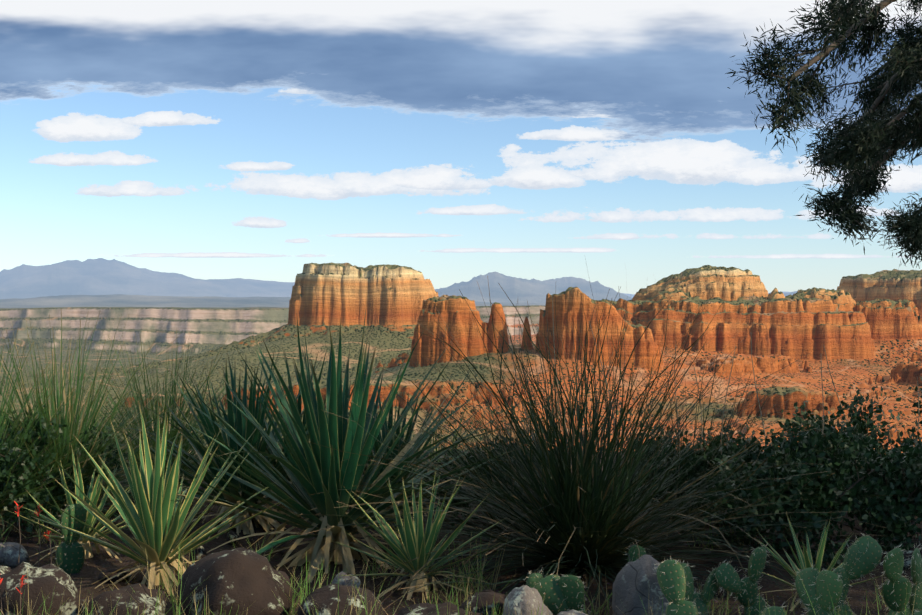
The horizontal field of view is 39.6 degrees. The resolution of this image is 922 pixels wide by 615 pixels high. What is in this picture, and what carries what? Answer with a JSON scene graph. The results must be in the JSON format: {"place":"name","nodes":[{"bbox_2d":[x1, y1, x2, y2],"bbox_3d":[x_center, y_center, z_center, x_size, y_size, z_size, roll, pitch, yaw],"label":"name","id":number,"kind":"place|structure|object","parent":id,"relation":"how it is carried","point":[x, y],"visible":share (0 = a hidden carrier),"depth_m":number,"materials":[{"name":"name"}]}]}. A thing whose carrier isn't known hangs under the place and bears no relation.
{"place":"outdoors","nodes":[
{"label":"outdoors","id":0,"kind":"place"},
{"bbox_2d":[80,599,89,607],"bbox_3d":[-1.244,0.981,4.190,0.113,0.063,0.090,0,0,2],"label":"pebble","id":1,"kind":"object","parent":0,"point":[83,600],"visible":0.06,"depth_m":4.17,"materials":[{"name":"grey stone"}]},
{"bbox_2d":[0,258,921,614],"bbox_3d":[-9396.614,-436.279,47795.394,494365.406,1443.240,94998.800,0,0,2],"label":"terrain","id":2,"kind":"structure","parent":0,"point":[864,330],"depth_m":3380.42,"materials":[{"name":"orange stone"}]},
{"bbox_2d":[0,543,5,564],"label":"rock","id":3,"kind":"object","parent":2,"relation":"on","point":[1,553],"visible":0.4,"depth_m":5.02,"materials":[{"name":"grey stone"}]},
{"bbox_2d":[0,565,10,574],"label":"lichen rock","id":4,"kind":"object","parent":2,"relation":"on","point":[4,569],"visible":0.04,"depth_m":4.17,"materials":[{"name":"white stone"}]},
{"bbox_2d":[2,542,28,566],"bbox_3d":[-1.764,0.970,5.052,0.118,0.087,0.096,0,0,25],"label":"rock","id":5,"kind":"object","parent":2,"relation":"on","point":[10,551],"visible":0.75,"depth_m":5.01,"materials":[{"name":"grey stone"}]},
{"bbox_2d":[0,506,51,614],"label":"flower stems","id":6,"kind":"object","parent":2,"relation":"on","point":[19,557],"visible":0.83,"depth_m":4.78,"materials":[{"name":"plant"}]},
{"bbox_2d":[0,501,50,593],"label":"red flowers","id":7,"kind":"object","parent":6,"relation":"on","point":[22,579],"visible":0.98,"depth_m":4.66,"materials":[{"name":"red plant"}]},
{"bbox_2d":[0,562,83,614],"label":"lichen rock","id":8,"kind":"object","parent":2,"relation":"on","point":[46,578],"visible":0.88,"depth_m":3.89,"materials":[{"name":"stone"}]},
{"bbox_2d":[0,403,133,534],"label":"shrub","id":9,"kind":"object","parent":2,"relation":"on","point":[12,486],"depth_m":5.71,"materials":[{"name":"green plant"}]},
{"bbox_2d":[98,568,130,582],"bbox_3d":[-1.275,0.985,4.715,0.124,0.053,0.060,0,0,-41],"label":"rock","id":10,"kind":"object","parent":2,"relation":"on","point":[108,572],"visible":0.73,"depth_m":4.69,"materials":[{"name":"stone"}]},
{"bbox_2d":[80,583,165,614],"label":"lichen rock","id":11,"kind":"object","parent":2,"relation":"on","point":[140,594],"visible":0.96,"depth_m":3.86,"materials":[{"name":"brown stone"}]},
{"bbox_2d":[190,544,206,563],"bbox_3d":[-1.047,0.976,5.080,0.065,0.074,0.061,0,0,35],"label":"rock","id":12,"kind":"object","parent":2,"relation":"on","point":[201,552],"visible":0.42,"depth_m":5.06,"materials":[{"name":"grey stone"}]},
{"bbox_2d":[226,531,239,544],"bbox_3d":[-0.981,0.985,5.501,0.061,0.053,0.123,0,0,2],"label":"rock","id":13,"kind":"object","parent":2,"relation":"on","point":[232,535],"visible":0.83,"depth_m":5.46,"materials":[{"name":"grey stone"}]},
{"bbox_2d":[177,547,291,614],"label":"lichen rock","id":14,"kind":"object","parent":2,"relation":"on","point":[240,577],"visible":0.96,"depth_m":3.96,"materials":[{"name":"brown stone"}]},
{"bbox_2d":[0,311,521,538],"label":"tall grass","id":15,"kind":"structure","parent":2,"relation":"on","point":[69,432],"depth_m":6.18,"materials":[{"name":"green plant"}]},
{"bbox_2d":[112,302,548,582],"bbox_3d":[-0.632,0.784,5.662,2.072,1.681,2.511,0,0,2],"label":"yucca group","id":16,"kind":"object","parent":2,"relation":"on","point":[272,457],"visible":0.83,"depth_m":5.14,"materials":[{"name":"green plant"}]},
{"bbox_2d":[296,584,383,614],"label":"lichen rock","id":17,"kind":"object","parent":2,"relation":"on","point":[325,598],"visible":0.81,"depth_m":3.86,"materials":[{"name":"brown stone"}]},
{"bbox_2d":[332,571,353,586],"bbox_3d":[-0.413,0.969,4.497,0.094,0.089,0.075,0,0,44],"label":"rock","id":18,"kind":"object","parent":2,"relation":"on","point":[348,581],"visible":0.31,"depth_m":4.47,"materials":[{"name":"grey stone"}]},
{"bbox_2d":[349,574,361,587],"bbox_3d":[-0.389,0.977,4.532,0.062,0.071,0.083,0,0,-40],"label":"rock","id":19,"kind":"object","parent":2,"relation":"on","point":[355,580],"visible":0.17,"depth_m":4.51,"materials":[{"name":"grey stone"}]},
{"bbox_2d":[397,602,481,614],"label":"lichen rock","id":20,"kind":"object","parent":2,"relation":"on","point":[426,609],"visible":0.96,"depth_m":3.84,"materials":[{"name":"stone"}]},
{"bbox_2d":[7,401,883,614],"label":"yucca plants","id":21,"kind":"object","parent":2,"relation":"on","point":[154,520],"visible":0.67,"depth_m":4.61,"materials":[{"name":"green plant"}]},
{"bbox_2d":[0,493,919,614],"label":"grass tufts","id":22,"kind":"object","parent":2,"relation":"on","point":[479,579],"visible":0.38,"depth_m":4.17,"materials":[{"name":"green plant"}]},
{"bbox_2d":[408,426,545,525],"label":"scrub oak leaves","id":23,"kind":"object","parent":2,"relation":"on","point":[458,472],"depth_m":6.00,"materials":[{"name":"green plant"}]},
{"bbox_2d":[459,591,506,614],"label":"lichen rock","id":24,"kind":"object","parent":2,"relation":"on","point":[485,599],"visible":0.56,"depth_m":3.90,"materials":[{"name":"stone"}]},
{"bbox_2d":[502,585,552,614],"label":"grey rock","id":25,"kind":"object","parent":2,"relation":"on","point":[520,599],"visible":1,"depth_m":3.74,"materials":[{"name":"stone"}]},
{"bbox_2d":[557,609,587,614],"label":"grey rock","id":26,"kind":"object","parent":2,"relation":"on","point":[572,611],"visible":0.94,"depth_m":3.67,"materials":[{"name":"stone"}]},
{"bbox_2d":[289,259,890,614],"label":"sotol","id":27,"kind":"object","parent":2,"relation":"on","point":[579,514],"visible":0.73,"depth_m":4.86,"materials":[{"name":"green plant"}]},
{"bbox_2d":[612,555,668,614],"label":"grey rock","id":28,"kind":"object","parent":2,"relation":"on","point":[639,576],"visible":0.69,"depth_m":3.99,"materials":[{"name":"stone"}]},
{"bbox_2d":[606,423,690,518],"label":"scrub oak leaves","id":29,"kind":"object","parent":2,"relation":"on","point":[642,484],"depth_m":5.99,"materials":[{"name":"green plant"}]},
{"bbox_2d":[633,419,782,531],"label":"scrub oak leaves","id":30,"kind":"object","parent":2,"relation":"on","point":[754,438],"depth_m":5.57,"materials":[{"name":"green plant"}]},
{"bbox_2d":[510,297,919,540],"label":"dry stalks","id":31,"kind":"object","parent":2,"relation":"on","point":[700,401],"visible":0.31,"depth_m":5.56,"materials":[{"name":"brown plant"}]},
{"bbox_2d":[714,587,728,597],"bbox_3d":[0.907,0.986,4.494,0.072,0.050,0.101,0,0,2],"label":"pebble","id":32,"kind":"object","parent":2,"relation":"on","point":[720,595],"visible":0.4,"depth_m":4.45,"materials":[{"name":"grey stone"}]},
{"bbox_2d":[676,386,921,567],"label":"scrub oak","id":33,"kind":"object","parent":2,"relation":"on","point":[816,461],"depth_m":5.19,"materials":[{"name":"green plant"}]},
{"bbox_2d":[767,398,913,506],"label":"scrub oak leaves","id":34,"kind":"object","parent":2,"relation":"on","point":[812,418],"depth_m":6.26,"materials":[{"name":"green plant"}]},
{"bbox_2d":[777,422,921,545],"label":"scrub oak leaves","id":35,"kind":"object","parent":2,"relation":"on","point":[864,486],"depth_m":5.41,"materials":[{"name":"green plant"}]},
{"bbox_2d":[874,376,921,514],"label":"scrub oak leaves","id":36,"kind":"object","parent":2,"relation":"on","point":[913,443],"depth_m":5.75,"materials":[{"name":"green plant"}]},
{"bbox_2d":[903,550,921,568],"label":"rock","id":37,"kind":"object","parent":2,"relation":"on","point":[907,553],"visible":0.27,"depth_m":4.97,"materials":[{"name":"grey stone"}]},
{"bbox_2d":[0,0,921,293],"label":"sky","id":38,"kind":"structure","parent":0,"point":[450,142],"materials":[{"name":"blue"}]},
{"bbox_2d":[56,504,921,614],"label":"prickly pear","id":39,"kind":"object","parent":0,"point":[556,593],"visible":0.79,"depth_m":3.81,"materials":[{"name":"green plant"}]},
{"bbox_2d":[55,502,921,614],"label":"prickly pear spines","id":40,"kind":"object","parent":39,"relation":"attached to","point":[734,582],"visible":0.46,"depth_m":3.79},
{"bbox_2d":[725,0,921,279],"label":"juniper","id":41,"kind":"object","parent":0,"point":[860,155],"depth_m":4.53,"materials":[{"name":"green plant"}]}
]}

